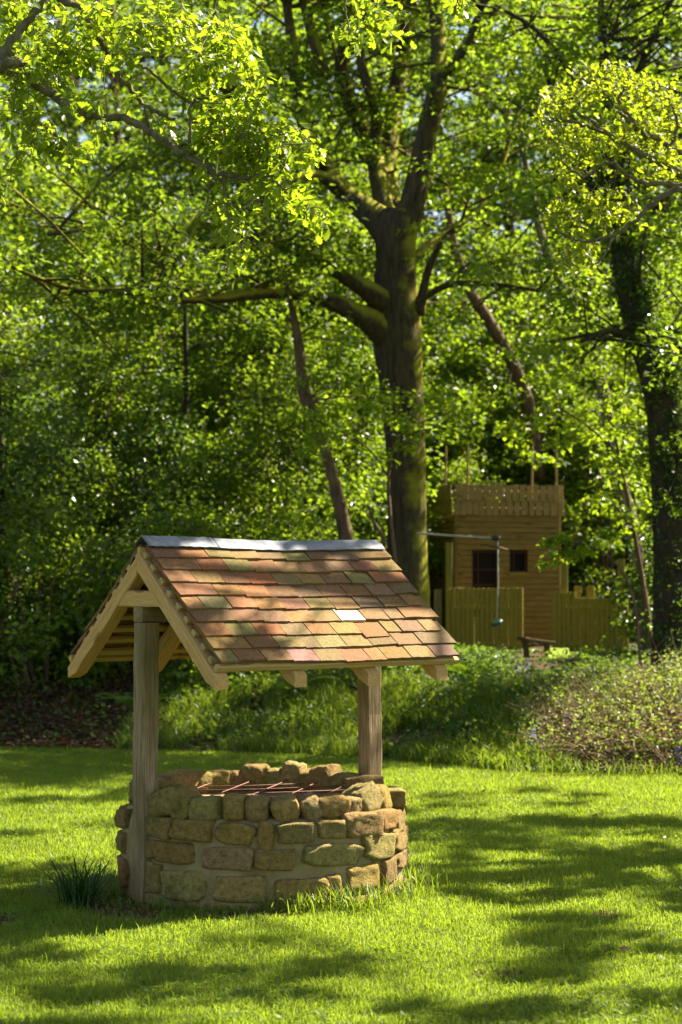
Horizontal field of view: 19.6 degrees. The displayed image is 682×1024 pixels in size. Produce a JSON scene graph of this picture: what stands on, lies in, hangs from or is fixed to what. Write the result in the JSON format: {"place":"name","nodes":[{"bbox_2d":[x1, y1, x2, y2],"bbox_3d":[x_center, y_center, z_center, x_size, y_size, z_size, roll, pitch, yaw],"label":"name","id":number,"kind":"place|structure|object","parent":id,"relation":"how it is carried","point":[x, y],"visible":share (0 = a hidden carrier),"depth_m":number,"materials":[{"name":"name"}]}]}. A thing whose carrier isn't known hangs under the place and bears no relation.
{"place":"outdoors","nodes":[
{"label":"outdoors","id":0,"kind":"place"},
{"bbox_2d":[0,743,681,1023],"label":"lawn grass","id":1,"kind":"structure","parent":0,"point":[269,977],"depth_m":9.51,"materials":[{"name":"green plant"}]},
{"bbox_2d":[0,629,681,1023],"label":"ground","id":2,"kind":"structure","parent":0,"point":[400,733],"depth_m":13.94,"materials":[{"name":"green plant"}]},
{"bbox_2d":[0,234,25,407],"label":"shrub","id":3,"kind":"object","parent":2,"relation":"on","point":[8,316],"depth_m":33.63,"materials":[{"name":"green plant"}]},
{"bbox_2d":[0,563,43,678],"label":"shrub","id":4,"kind":"object","parent":2,"relation":"on","point":[13,608],"visible":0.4,"depth_m":21.87,"materials":[{"name":"green plant"}]},
{"bbox_2d":[0,23,64,330],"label":"woodland tree","id":5,"kind":"object","parent":2,"relation":"on","point":[4,143],"visible":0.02,"depth_m":43.34,"materials":[{"name":"green plant"}]},
{"bbox_2d":[0,260,73,511],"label":"shrub","id":6,"kind":"object","parent":2,"relation":"on","point":[11,321],"visible":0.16,"depth_m":26.90,"materials":[{"name":"green plant"}]},
{"bbox_2d":[0,308,94,665],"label":"shrub","id":7,"kind":"object","parent":2,"relation":"on","point":[22,448],"visible":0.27,"depth_m":22.78,"materials":[{"name":"green plant"}]},
{"bbox_2d":[0,298,103,625],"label":"shrub","id":8,"kind":"object","parent":2,"relation":"on","point":[12,333],"visible":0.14,"depth_m":26.46,"materials":[{"name":"green plant"}]},
{"bbox_2d":[0,541,110,677],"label":"shrub","id":9,"kind":"object","parent":2,"relation":"on","point":[55,633],"visible":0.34,"depth_m":21.96,"materials":[{"name":"green plant"}]},
{"bbox_2d":[0,198,119,665],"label":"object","id":10,"kind":"object","parent":2,"relation":"on","point":[23,431],"visible":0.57,"depth_m":22.84,"materials":[{"name":"green plant"}]},
{"bbox_2d":[0,461,123,689],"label":"shrub","id":11,"kind":"object","parent":2,"relation":"on","point":[28,532],"visible":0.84,"depth_m":21.46,"materials":[{"name":"green plant"}]},
{"bbox_2d":[0,330,129,648],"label":"shrub","id":12,"kind":"object","parent":2,"relation":"on","point":[43,411],"visible":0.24,"depth_m":23.35,"materials":[{"name":"green plant"}]},
{"bbox_2d":[0,87,140,609],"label":"shrub","id":13,"kind":"object","parent":2,"relation":"on","point":[42,174],"visible":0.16,"depth_m":29.58,"materials":[{"name":"green plant"}]},
{"bbox_2d":[0,0,143,427],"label":"woodland tree","id":14,"kind":"object","parent":2,"relation":"on","point":[41,106],"visible":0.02,"depth_m":37.22,"materials":[{"name":"green plant"}]},
{"bbox_2d":[20,850,125,910],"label":"strap leaf plant","id":15,"kind":"object","parent":2,"relation":"on","point":[81,894],"visible":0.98,"depth_m":10.06,"materials":[{"name":"green plant"}]},
{"bbox_2d":[7,375,148,650],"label":"shrub","id":16,"kind":"object","parent":2,"relation":"on","point":[77,474],"visible":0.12,"depth_m":24.78,"materials":[{"name":"green plant"}]},
{"bbox_2d":[14,244,147,487],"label":"shrub","id":17,"kind":"object","parent":2,"relation":"on","point":[39,321],"visible":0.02,"depth_m":33.12,"materials":[{"name":"green plant"}]},
{"bbox_2d":[2,283,162,598],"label":"shrub","id":18,"kind":"object","parent":2,"relation":"on","point":[46,361],"visible":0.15,"depth_m":26.90,"materials":[{"name":"green plant"}]},
{"bbox_2d":[24,332,170,617],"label":"shrub","id":19,"kind":"object","parent":2,"relation":"on","point":[110,417],"visible":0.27,"depth_m":25.98,"materials":[{"name":"green plant"}]},
{"bbox_2d":[33,442,161,650],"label":"shrub","id":20,"kind":"object","parent":2,"relation":"on","point":[100,490],"visible":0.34,"depth_m":23.62,"materials":[{"name":"green plant"}]},
{"bbox_2d":[1,109,203,542],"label":"shrub","id":21,"kind":"object","parent":2,"relation":"on","point":[144,181],"visible":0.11,"depth_m":29.07,"materials":[{"name":"green plant"}]},
{"bbox_2d":[35,518,169,670],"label":"shrub","id":22,"kind":"object","parent":2,"relation":"on","point":[109,555],"visible":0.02,"depth_m":22.63,"materials":[{"name":"green plant"}]},
{"bbox_2d":[95,691,183,709],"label":"fern","id":23,"kind":"object","parent":2,"relation":"on","point":[126,697],"visible":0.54,"depth_m":20.49,"materials":[{"name":"green plant"}]},
{"bbox_2d":[50,478,229,681],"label":"shrub","id":24,"kind":"object","parent":2,"relation":"on","point":[160,519],"visible":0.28,"depth_m":21.42,"materials":[{"name":"green plant"}]},
{"bbox_2d":[0,662,282,751],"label":"leaf litter","id":25,"kind":"object","parent":2,"relation":"on","point":[88,742],"visible":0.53,"depth_m":20.45,"materials":[{"name":"brown plant"}]},
{"bbox_2d":[0,0,292,427],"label":"woodland tree","id":26,"kind":"object","parent":2,"relation":"on","point":[123,75],"visible":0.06,"depth_m":44.09,"materials":[{"name":"green plant"}]},
{"bbox_2d":[0,0,308,467],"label":"woodland tree","id":27,"kind":"object","parent":2,"relation":"on","point":[114,80],"visible":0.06,"depth_m":37.72,"materials":[{"name":"green plant"}]},
{"bbox_2d":[43,172,267,534],"bbox_3d":[-2.502,-1.384,26.715,3.235,6.672,3.183,-2,-3,45],"label":"shrub","id":28,"kind":"object","parent":2,"relation":"on","point":[151,375],"visible":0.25,"depth_m":26.38,"materials":[{"name":"green plant"}]},
{"bbox_2d":[24,217,289,490],"bbox_3d":[-2.244,-1.208,24.655,3.502,4.943,1.321,0,-2,0],"label":"young stem","id":29,"kind":"object","parent":2,"relation":"on","point":[185,363],"visible":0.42,"depth_m":24.66,"materials":[{"name":"green plant"}]},
{"bbox_2d":[52,364,266,654],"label":"shrub","id":30,"kind":"object","parent":2,"relation":"on","point":[160,440],"visible":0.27,"depth_m":24.20,"materials":[{"name":"green plant"}]},
{"bbox_2d":[125,332,197,496],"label":"shrub","id":31,"kind":"object","parent":2,"relation":"on","point":[143,421],"visible":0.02,"depth_m":33.77,"materials":[{"name":"green plant"}]},
{"bbox_2d":[81,477,250,672],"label":"shrub","id":32,"kind":"object","parent":2,"relation":"on","point":[215,521],"visible":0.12,"depth_m":22.11,"materials":[{"name":"green plant"}]},
{"bbox_2d":[132,664,232,683],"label":"fern","id":33,"kind":"object","parent":2,"relation":"on","point":[185,674],"visible":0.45,"depth_m":21.06,"materials":[{"name":"green plant"}]},
{"bbox_2d":[128,303,276,533],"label":"shrub","id":34,"kind":"object","parent":2,"relation":"on","point":[202,387],"visible":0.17,"depth_m":26.16,"materials":[{"name":"green plant"}]},
{"bbox_2d":[135,431,280,661],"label":"shrub","id":35,"kind":"object","parent":2,"relation":"on","point":[197,458],"visible":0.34,"depth_m":23.41,"materials":[{"name":"green plant"}]},
{"bbox_2d":[0,0,415,487],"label":"woodland tree","id":36,"kind":"object","parent":2,"relation":"on","point":[59,124],"visible":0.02,"depth_m":45.57,"materials":[{"name":"green plant"}]},
{"bbox_2d":[113,76,306,508],"bbox_3d":[-1.877,-2.244,28.656,3.216,8.384,3.212,0,-2,-12],"label":"shrub","id":37,"kind":"object","parent":2,"relation":"on","point":[203,217],"visible":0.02,"depth_m":28.42,"materials":[{"name":"green plant"}]},
{"bbox_2d":[171,165,289,436],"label":"shrub","id":38,"kind":"object","parent":2,"relation":"on","point":[235,351],"depth_m":33.18,"materials":[{"name":"green plant"}]},
{"bbox_2d":[0,0,480,289],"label":"oak","id":39,"kind":"object","parent":2,"relation":"on","point":[265,149],"visible":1,"depth_m":10.26,"materials":[{"name":"green plant"}]},
{"bbox_2d":[45,859,459,916],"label":"long grass","id":40,"kind":"structure","parent":2,"relation":"on","point":[402,890],"depth_m":9.97,"materials":[{"name":"green plant"}]},
{"bbox_2d":[135,178,375,539],"bbox_3d":[-1.119,-1.344,26.139,3.151,6.535,3.399,0,-2,4],"label":"shrub","id":41,"kind":"object","parent":2,"relation":"on","point":[195,318],"visible":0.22,"depth_m":25.73,"materials":[{"name":"green plant"}]},
{"bbox_2d":[201,415,316,539],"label":"shrub","id":42,"kind":"object","parent":2,"relation":"on","point":[237,493],"visible":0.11,"depth_m":24.45,"materials":[{"name":"green plant"}]},
{"bbox_2d":[68,535,458,912],"bbox_3d":[-0.407,1.116,10.671,1.626,1.961,1.569,1,-2,-38],"label":"wishing well","id":43,"kind":"object","parent":2,"relation":"on","point":[215,610],"visible":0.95,"depth_m":10.18,"materials":[{"name":"brown stone"}]},
{"bbox_2d":[51,0,488,444],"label":"woodland tree","id":44,"kind":"object","parent":2,"relation":"on","point":[92,163],"visible":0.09,"depth_m":36.31,"materials":[{"name":"green plant"}]},
{"bbox_2d":[171,99,379,533],"bbox_3d":[-0.844,-2.147,29.450,3.630,8.236,3.798,0,-2,4],"label":"shrub","id":45,"kind":"object","parent":2,"relation":"on","point":[365,231],"visible":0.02,"depth_m":29.39,"materials":[{"name":"green plant"}]},
{"bbox_2d":[245,508,322,540],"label":"shrub","id":46,"kind":"object","parent":2,"relation":"on","point":[280,536],"visible":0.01,"depth_m":22.94,"materials":[{"name":"green plant"}]},
{"bbox_2d":[187,324,386,539],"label":"shrub","id":47,"kind":"object","parent":2,"relation":"on","point":[294,427],"visible":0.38,"depth_m":23.81,"materials":[{"name":"green plant"}]},
{"bbox_2d":[198,215,386,537],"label":"shrub","id":48,"kind":"object","parent":2,"relation":"on","point":[305,282],"visible":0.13,"depth_m":26.37,"materials":[{"name":"green plant"}]},
{"bbox_2d":[250,675,334,693],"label":"fern","id":49,"kind":"object","parent":2,"relation":"on","point":[321,678],"visible":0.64,"depth_m":20.46,"materials":[{"name":"green plant"}]},
{"bbox_2d":[0,886,618,977],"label":"grass","id":50,"kind":"structure","parent":2,"relation":"on","point":[155,911],"depth_m":9.85,"materials":[{"name":"green plant"}]},
{"bbox_2d":[131,0,503,489],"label":"woodland tree","id":51,"kind":"object","parent":2,"relation":"on","point":[441,131],"visible":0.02,"depth_m":44.68,"materials":[{"name":"green plant"}]},
{"bbox_2d":[269,310,378,530],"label":"shrub","id":52,"kind":"object","parent":2,"relation":"on","point":[320,376],"visible":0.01,"depth_m":33.48,"materials":[{"name":"green plant"}]},
{"bbox_2d":[291,510,369,540],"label":"shrub","id":53,"kind":"object","parent":2,"relation":"on","point":[326,535],"visible":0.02,"depth_m":22.99,"materials":[{"name":"green plant"}]},
{"bbox_2d":[0,0,680,537],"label":"woodland","id":54,"kind":"object","parent":2,"relation":"on","point":[80,134],"depth_m":53.64,"materials":[{"name":"green plant"}]},
{"bbox_2d":[0,0,681,619],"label":"oak tree","id":55,"kind":"object","parent":2,"relation":"on","point":[388,316],"visible":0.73,"depth_m":22.79,"materials":[{"name":"green plant"}]},
{"bbox_2d":[416,532,507,626],"bbox_3d":[1.348,0.754,22.133,1.056,1.064,0.159,-1,-2,15],"label":"rope swing","id":56,"kind":"object","parent":55,"relation":"hanging from","point":[496,622],"visible":1,"depth_m":22.04,"materials":[{"name":"grey wood"}]},
{"bbox_2d":[0,641,681,773],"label":"undergrowth","id":57,"kind":"object","parent":2,"relation":"on","point":[483,652],"visible":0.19,"depth_m":19.84,"materials":[{"name":"green plant"}]},
{"bbox_2d":[104,663,585,773],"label":"bank grass","id":58,"kind":"structure","parent":2,"relation":"on","point":[169,737],"depth_m":19.26,"materials":[{"name":"green plant"}]},
{"bbox_2d":[242,278,448,539],"bbox_3d":[0.007,-0.753,22.058,1.897,3.783,2.251,1,-2,-16],"label":"leaning tree","id":59,"kind":"object","parent":2,"relation":"on","point":[308,402],"visible":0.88,"depth_m":21.91,"materials":[{"name":"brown plant"}]},
{"bbox_2d":[131,0,567,503],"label":"woodland tree","id":60,"kind":"object","parent":2,"relation":"on","point":[454,151],"visible":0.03,"depth_m":37.45,"materials":[{"name":"green plant"}]},
{"bbox_2d":[260,289,441,610],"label":"shrub","id":61,"kind":"object","parent":2,"relation":"on","point":[381,516],"visible":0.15,"depth_m":26.24,"materials":[{"name":"green plant"}]},
{"bbox_2d":[263,301,453,619],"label":"shrub","id":62,"kind":"object","parent":2,"relation":"on","point":[362,449],"visible":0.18,"depth_m":25.99,"materials":[{"name":"green plant"}]},
{"bbox_2d":[263,131,472,560],"bbox_3d":[0.417,-1.846,28.852,3.234,7.599,3.160,-1,-2,31],"label":"shrub","id":63,"kind":"object","parent":2,"relation":"on","point":[334,281],"visible":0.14,"depth_m":28.64,"materials":[{"name":"green plant"}]},
{"bbox_2d":[256,386,503,666],"bbox_3d":[0.413,0.155,20.955,2.623,2.976,0.937,0,-2,0],"label":"hazel sapling","id":64,"kind":"object","parent":2,"relation":"on","point":[402,424],"visible":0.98,"depth_m":20.93,"materials":[{"name":"green plant"}]},
{"bbox_2d":[357,194,516,478],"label":"shrub","id":65,"kind":"object","parent":2,"relation":"on","point":[436,265],"visible":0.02,"depth_m":33.11,"materials":[{"name":"green plant"}]},
{"bbox_2d":[363,275,513,557],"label":"shrub","id":66,"kind":"object","parent":2,"relation":"on","point":[441,348],"visible":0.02,"depth_m":30.73,"materials":[{"name":"green plant"}]},
{"bbox_2d":[369,378,525,577],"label":"shrub","id":67,"kind":"object","parent":2,"relation":"on","point":[441,441],"visible":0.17,"depth_m":28.00,"materials":[{"name":"green plant"}]},
{"bbox_2d":[427,444,518,601],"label":"shrub","id":68,"kind":"object","parent":2,"relation":"on","point":[460,469],"visible":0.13,"depth_m":27.33,"materials":[{"name":"green plant"}]},
{"bbox_2d":[303,0,646,453],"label":"woodland tree","id":69,"kind":"object","parent":2,"relation":"on","point":[499,223],"visible":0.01,"depth_m":44.14,"materials":[{"name":"green plant"}]},
{"bbox_2d":[375,231,575,550],"bbox_3d":[1.940,-1.139,29.431,3.163,6.080,2.932,0,-2,11],"label":"shrub","id":70,"kind":"object","parent":2,"relation":"on","point":[479,342],"visible":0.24,"depth_m":29.13,"materials":[{"name":"green plant"}]},
{"bbox_2d":[445,657,510,675],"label":"fern","id":71,"kind":"object","parent":2,"relation":"on","point":[461,667],"visible":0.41,"depth_m":20.49,"materials":[{"name":"green plant"}]},
{"bbox_2d":[434,543,522,649],"bbox_3d":[1.766,1.173,25.373,1.138,1.560,0.227,0,-2,0],"label":"slat fence","id":72,"kind":"object","parent":2,"relation":"on","point":[462,607],"visible":0.62,"depth_m":25.26,"materials":[{"name":"brown wood"}]},
{"bbox_2d":[426,445,563,646],"bbox_3d":[2.067,0.585,26.778,1.563,2.900,1.442,0,-2,-12],"label":"playhouse","id":73,"kind":"object","parent":2,"relation":"on","point":[523,534],"visible":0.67,"depth_m":26.16,"materials":[{"name":"brown wood"}]},
{"bbox_2d":[509,551,526,571],"bbox_3d":[2.358,0.661,26.197,0.252,0.289,0.016,0,-2,-12],"label":"window frame","id":74,"kind":"structure","parent":73,"relation":"in","point":[510,552],"depth_m":26.18,"materials":[{"name":"brown wood"}]},
{"bbox_2d":[416,186,586,480],"bbox_3d":[2.108,-2.588,28.698,3.491,4.284,2.709,0,-2,0],"label":"slanting tree","id":75,"kind":"object","parent":2,"relation":"on","point":[495,332],"visible":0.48,"depth_m":28.52,"materials":[{"name":"green plant"}]},
{"bbox_2d":[354,0,667,533],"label":"woodland tree","id":76,"kind":"object","parent":2,"relation":"on","point":[507,227],"visible":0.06,"depth_m":37.09,"materials":[{"name":"green plant"}]},
{"bbox_2d":[450,252,588,532],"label":"shrub","id":77,"kind":"object","parent":2,"relation":"on","point":[509,321],"visible":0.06,"depth_m":32.82,"materials":[{"name":"green plant"}]},
{"bbox_2d":[441,361,612,595],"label":"shrub","id":78,"kind":"object","parent":2,"relation":"on","point":[499,445],"visible":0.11,"depth_m":28.98,"materials":[{"name":"green plant"}]},
{"bbox_2d":[476,347,588,533],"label":"shrub","id":79,"kind":"object","parent":2,"relation":"on","point":[535,394],"visible":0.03,"depth_m":31.65,"materials":[{"name":"green plant"}]},
{"bbox_2d":[517,637,555,656],"bbox_3d":[2.383,1.778,24.055,0.443,0.517,0.209,1,-2,-27],"label":"bench","id":80,"kind":"object","parent":2,"relation":"on","point":[526,640],"visible":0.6,"depth_m":23.96,"materials":[{"name":"brown wood"}]},
{"bbox_2d":[393,0,681,679],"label":"ivy tree","id":81,"kind":"object","parent":2,"relation":"on","point":[659,370],"visible":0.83,"depth_m":20.25,"materials":[{"name":"green plant"}]},
{"bbox_2d":[505,680,576,691],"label":"fern","id":82,"kind":"object","parent":2,"relation":"on","point":[507,687],"visible":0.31,"depth_m":19.04,"materials":[{"name":"green plant"}]},
{"bbox_2d":[403,77,680,653],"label":"leaning tree","id":83,"kind":"object","parent":2,"relation":"on","point":[596,358],"visible":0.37,"depth_m":24.39,"materials":[{"name":"green plant"}]},
{"bbox_2d":[548,648,569,658],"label":"ramp","id":84,"kind":"structure","parent":2,"relation":"on","point":[560,650],"depth_m":24.00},
{"bbox_2d":[466,318,652,659],"bbox_3d":[2.665,-0.169,22.586,2.724,4.122,1.672,1,-2,-15],"label":"maple sapling","id":85,"kind":"object","parent":2,"relation":"on","point":[634,527],"visible":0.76,"depth_m":22.58,"materials":[{"name":"green plant"}]},
{"bbox_2d":[475,228,650,631],"bbox_3d":[3.434,-1.276,30.137,3.060,6.413,3.109,-1,-2,25],"label":"shrub","id":86,"kind":"object","parent":2,"relation":"on","point":[530,364],"visible":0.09,"depth_m":29.96,"materials":[{"name":"green plant"}]},
{"bbox_2d":[445,0,681,432],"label":"woodland tree","id":87,"kind":"object","parent":2,"relation":"on","point":[676,59],"visible":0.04,"depth_m":37.37,"materials":[{"name":"green plant"}]},
{"bbox_2d":[490,380,651,633],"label":"shrub","id":88,"kind":"object","parent":2,"relation":"on","point":[550,473],"visible":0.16,"depth_m":28.82,"materials":[{"name":"green plant"}]},
{"bbox_2d":[475,0,680,472],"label":"woodland tree","id":89,"kind":"object","parent":2,"relation":"on","point":[525,221],"visible":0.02,"depth_m":46.15,"materials":[{"name":"green plant"}]},
{"bbox_2d":[513,267,650,604],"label":"shrub","id":90,"kind":"object","parent":2,"relation":"on","point":[592,388],"visible":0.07,"depth_m":29.82,"materials":[{"name":"green plant"}]},
{"bbox_2d":[485,754,681,776],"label":"verge grass","id":91,"kind":"structure","parent":2,"relation":"on","point":[651,771],"depth_m":16.65,"materials":[{"name":"green plant"}]},
{"bbox_2d":[492,631,681,773],"bbox_3d":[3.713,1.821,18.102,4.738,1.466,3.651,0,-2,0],"label":"shrub","id":92,"kind":"object","parent":2,"relation":"on","point":[649,726],"visible":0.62,"depth_m":17.55,"materials":[{"name":"green plant"}]},
{"bbox_2d":[535,525,641,673],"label":"bright sprig","id":93,"kind":"object","parent":2,"relation":"on","point":[564,539],"visible":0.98,"depth_m":19.57,"materials":[{"name":"green plant"}]},
{"bbox_2d":[552,559,628,650],"bbox_3d":[3.169,1.319,25.236,0.976,1.441,0.362,0,-2,0],"label":"slat fence","id":94,"kind":"object","parent":2,"relation":"on","point":[569,609],"visible":0.64,"depth_m":25.06,"materials":[{"name":"brown wood"}]},
{"bbox_2d":[549,283,650,556],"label":"shrub","id":95,"kind":"object","parent":2,"relation":"on","point":[591,374],"visible":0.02,"depth_m":33.14,"materials":[{"name":"green plant"}]},
{"bbox_2d":[552,383,652,641],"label":"shrub","id":96,"kind":"object","parent":2,"relation":"on","point":[571,514],"visible":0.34,"depth_m":27.63,"materials":[{"name":"green plant"}]},
{"bbox_2d":[529,57,681,277],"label":"overhanging oak","id":97,"kind":"object","parent":2,"relation":"on","point":[561,212],"visible":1,"depth_m":13.52,"materials":[{"name":"green plant"}]},
{"bbox_2d":[562,387,652,635],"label":"shrub","id":98,"kind":"object","parent":2,"relation":"on","point":[623,543],"visible":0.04,"depth_m":28.76,"materials":[{"name":"green plant"}]},
{"bbox_2d":[581,655,645,674],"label":"fern","id":99,"kind":"object","parent":2,"relation":"on","point":[634,660],"visible":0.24,"depth_m":20.98,"materials":[{"name":"green plant"}]},
{"bbox_2d":[550,252,681,624],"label":"shrub","id":100,"kind":"object","parent":2,"relation":"on","point":[603,266],"visible":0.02,"depth_m":31.14,"materials":[{"name":"green plant"}]},
{"bbox_2d":[598,525,653,653],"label":"shrub","id":101,"kind":"object","parent":2,"relation":"on","point":[648,572],"visible":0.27,"depth_m":23.83,"materials":[{"name":"green plant"}]},
{"bbox_2d":[576,8,681,319],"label":"woodland tree","id":102,"kind":"object","parent":2,"relation":"on","point":[659,60],"visible":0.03,"depth_m":45.92,"materials":[{"name":"green plant"}]},
{"bbox_2d":[587,114,681,388],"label":"shrub","id":103,"kind":"object","parent":2,"relation":"on","point":[673,208],"visible":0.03,"depth_m":33.86,"materials":[{"name":"green plant"}]},
{"bbox_2d":[592,737,681,754],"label":"fern","id":104,"kind":"object","parent":2,"relation":"on","point":[653,739],"visible":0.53,"depth_m":17.14,"materials":[{"name":"green plant"}]},
{"bbox_2d":[593,241,681,612],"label":"shrub","id":105,"kind":"object","parent":2,"relation":"on","point":[674,299],"visible":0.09,"depth_m":29.11,"materials":[{"name":"green plant"}]},
{"bbox_2d":[0,0,681,545],"label":"sky","id":106,"kind":"structure","parent":0,"point":[464,98],"materials":[{"name":"white"}]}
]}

